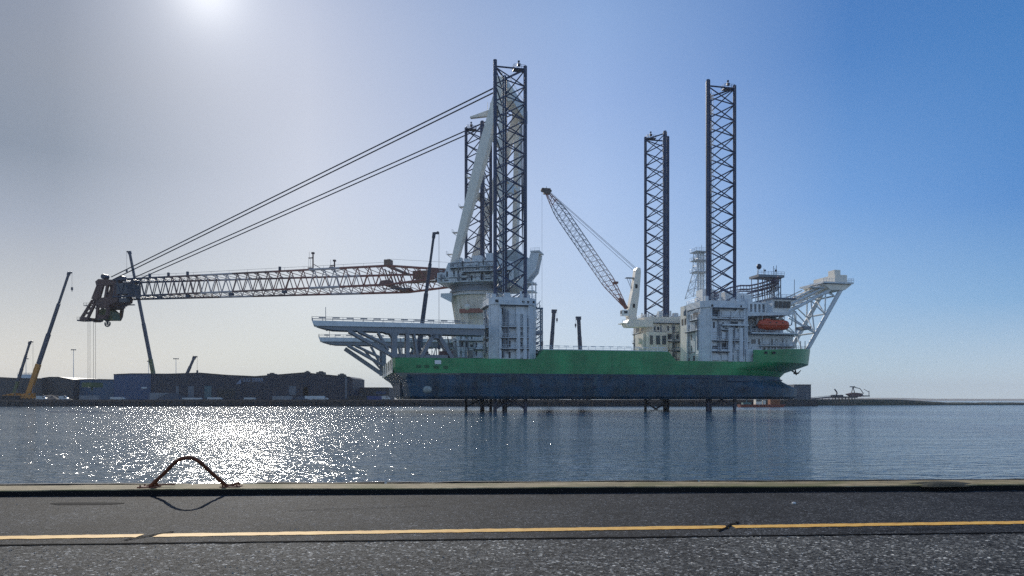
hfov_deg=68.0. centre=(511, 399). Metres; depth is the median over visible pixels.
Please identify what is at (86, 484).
fender timber
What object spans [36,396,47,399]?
delivery van
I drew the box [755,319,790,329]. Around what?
lifeboat
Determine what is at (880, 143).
sky
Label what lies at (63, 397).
delivery van
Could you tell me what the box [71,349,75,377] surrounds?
floodlight mast
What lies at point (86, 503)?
tar stain
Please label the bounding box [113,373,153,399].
warehouse
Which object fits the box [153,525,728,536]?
yellow line
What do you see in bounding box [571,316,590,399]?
mobile crane
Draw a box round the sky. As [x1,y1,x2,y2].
[0,0,1023,399]
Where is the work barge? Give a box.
[737,399,785,406]
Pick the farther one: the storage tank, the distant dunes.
the distant dunes
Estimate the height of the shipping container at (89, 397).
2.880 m
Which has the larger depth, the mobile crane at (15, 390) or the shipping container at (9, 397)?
the mobile crane at (15, 390)
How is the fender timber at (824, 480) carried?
attached to the quay kerb
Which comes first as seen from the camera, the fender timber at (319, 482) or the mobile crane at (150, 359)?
the fender timber at (319, 482)
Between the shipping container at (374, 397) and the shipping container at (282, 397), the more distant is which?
the shipping container at (374, 397)
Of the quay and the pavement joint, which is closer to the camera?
the pavement joint
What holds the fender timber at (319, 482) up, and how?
attached to the quay kerb
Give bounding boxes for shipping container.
[0,396,20,399]
[79,396,100,399]
[149,393,167,399]
[272,396,292,399]
[305,396,324,399]
[367,396,385,399]
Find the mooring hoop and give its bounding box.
[137,456,242,487]
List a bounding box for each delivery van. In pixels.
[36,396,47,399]
[59,396,68,399]
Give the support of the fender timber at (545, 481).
attached to the quay kerb
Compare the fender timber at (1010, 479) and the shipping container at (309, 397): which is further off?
the shipping container at (309, 397)
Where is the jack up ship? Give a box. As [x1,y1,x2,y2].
[77,59,853,411]
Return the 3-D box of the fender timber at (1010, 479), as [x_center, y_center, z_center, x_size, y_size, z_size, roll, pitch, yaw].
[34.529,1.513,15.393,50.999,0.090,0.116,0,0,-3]
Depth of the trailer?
471.00 m
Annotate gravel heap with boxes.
[31,395,72,399]
[156,392,192,399]
[293,396,308,399]
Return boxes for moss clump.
[909,481,970,486]
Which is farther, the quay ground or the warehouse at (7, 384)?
the warehouse at (7, 384)
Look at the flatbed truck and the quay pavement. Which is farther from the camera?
the flatbed truck
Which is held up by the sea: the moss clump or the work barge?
the work barge
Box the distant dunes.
[395,398,1023,400]
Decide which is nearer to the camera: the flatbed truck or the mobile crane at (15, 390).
the flatbed truck
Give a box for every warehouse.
[0,377,46,395]
[44,377,91,399]
[77,379,113,399]
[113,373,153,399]
[151,371,364,399]
[360,387,394,399]
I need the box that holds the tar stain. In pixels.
[50,502,121,504]
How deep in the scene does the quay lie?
467.00 m
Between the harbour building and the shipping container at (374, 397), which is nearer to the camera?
the shipping container at (374, 397)
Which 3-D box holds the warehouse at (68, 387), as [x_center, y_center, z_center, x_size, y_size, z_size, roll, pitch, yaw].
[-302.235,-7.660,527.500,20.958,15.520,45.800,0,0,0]
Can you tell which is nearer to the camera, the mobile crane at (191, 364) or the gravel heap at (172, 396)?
the gravel heap at (172, 396)
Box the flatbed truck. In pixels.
[110,397,125,399]
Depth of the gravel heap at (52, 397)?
476.26 m
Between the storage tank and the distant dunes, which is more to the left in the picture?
the storage tank
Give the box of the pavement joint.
[0,532,1023,545]
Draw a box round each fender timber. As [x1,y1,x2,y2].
[0,483,189,485]
[256,481,384,483]
[387,480,697,483]
[700,479,993,481]
[995,478,1023,479]
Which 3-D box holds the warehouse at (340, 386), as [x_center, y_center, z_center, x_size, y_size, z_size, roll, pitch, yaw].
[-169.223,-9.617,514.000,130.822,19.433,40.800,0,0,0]
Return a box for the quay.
[0,400,817,406]
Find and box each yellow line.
[0,534,142,538]
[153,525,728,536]
[731,521,1023,527]
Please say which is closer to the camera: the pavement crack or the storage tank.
the pavement crack
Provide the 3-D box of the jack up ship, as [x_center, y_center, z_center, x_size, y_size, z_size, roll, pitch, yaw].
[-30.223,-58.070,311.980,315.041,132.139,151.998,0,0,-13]
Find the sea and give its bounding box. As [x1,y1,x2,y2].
[0,401,1023,483]
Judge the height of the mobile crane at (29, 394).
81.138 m
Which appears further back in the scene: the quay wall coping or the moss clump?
the quay wall coping
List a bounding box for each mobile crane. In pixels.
[2,341,32,395]
[17,272,72,399]
[126,251,155,373]
[186,356,197,372]
[410,231,439,354]
[540,309,558,399]
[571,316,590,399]
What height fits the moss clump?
0.070 m
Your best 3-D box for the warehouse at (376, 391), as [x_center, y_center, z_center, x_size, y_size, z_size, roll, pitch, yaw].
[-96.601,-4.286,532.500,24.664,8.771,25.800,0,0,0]
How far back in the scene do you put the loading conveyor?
546.00 m
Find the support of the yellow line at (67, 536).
on the quay pavement
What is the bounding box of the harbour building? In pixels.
[784,384,810,399]
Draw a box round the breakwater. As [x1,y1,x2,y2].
[788,399,1023,404]
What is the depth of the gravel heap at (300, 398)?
472.82 m
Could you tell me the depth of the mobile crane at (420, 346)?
273.60 m
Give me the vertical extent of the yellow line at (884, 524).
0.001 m
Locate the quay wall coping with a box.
[0,400,788,405]
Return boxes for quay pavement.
[0,490,1023,543]
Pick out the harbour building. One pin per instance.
(803, 391)
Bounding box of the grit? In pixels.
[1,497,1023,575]
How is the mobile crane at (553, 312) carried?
on the quay
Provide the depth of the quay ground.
7.71 m
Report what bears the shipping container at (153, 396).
on the quay
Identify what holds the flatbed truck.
on the quay
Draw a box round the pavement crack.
[123,505,962,539]
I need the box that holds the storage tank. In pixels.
[17,373,30,377]
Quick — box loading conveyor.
[811,386,869,405]
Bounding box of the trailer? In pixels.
[207,397,222,399]
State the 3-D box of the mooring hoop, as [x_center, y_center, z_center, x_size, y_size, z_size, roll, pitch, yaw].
[-5.500,1.214,12.644,1.691,0.637,0.952,0,0,0]
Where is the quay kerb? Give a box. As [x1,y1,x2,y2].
[0,480,1023,495]
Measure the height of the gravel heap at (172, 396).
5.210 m
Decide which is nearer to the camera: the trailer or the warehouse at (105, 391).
the trailer
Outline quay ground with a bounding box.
[0,533,1023,575]
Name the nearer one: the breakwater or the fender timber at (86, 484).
the fender timber at (86, 484)

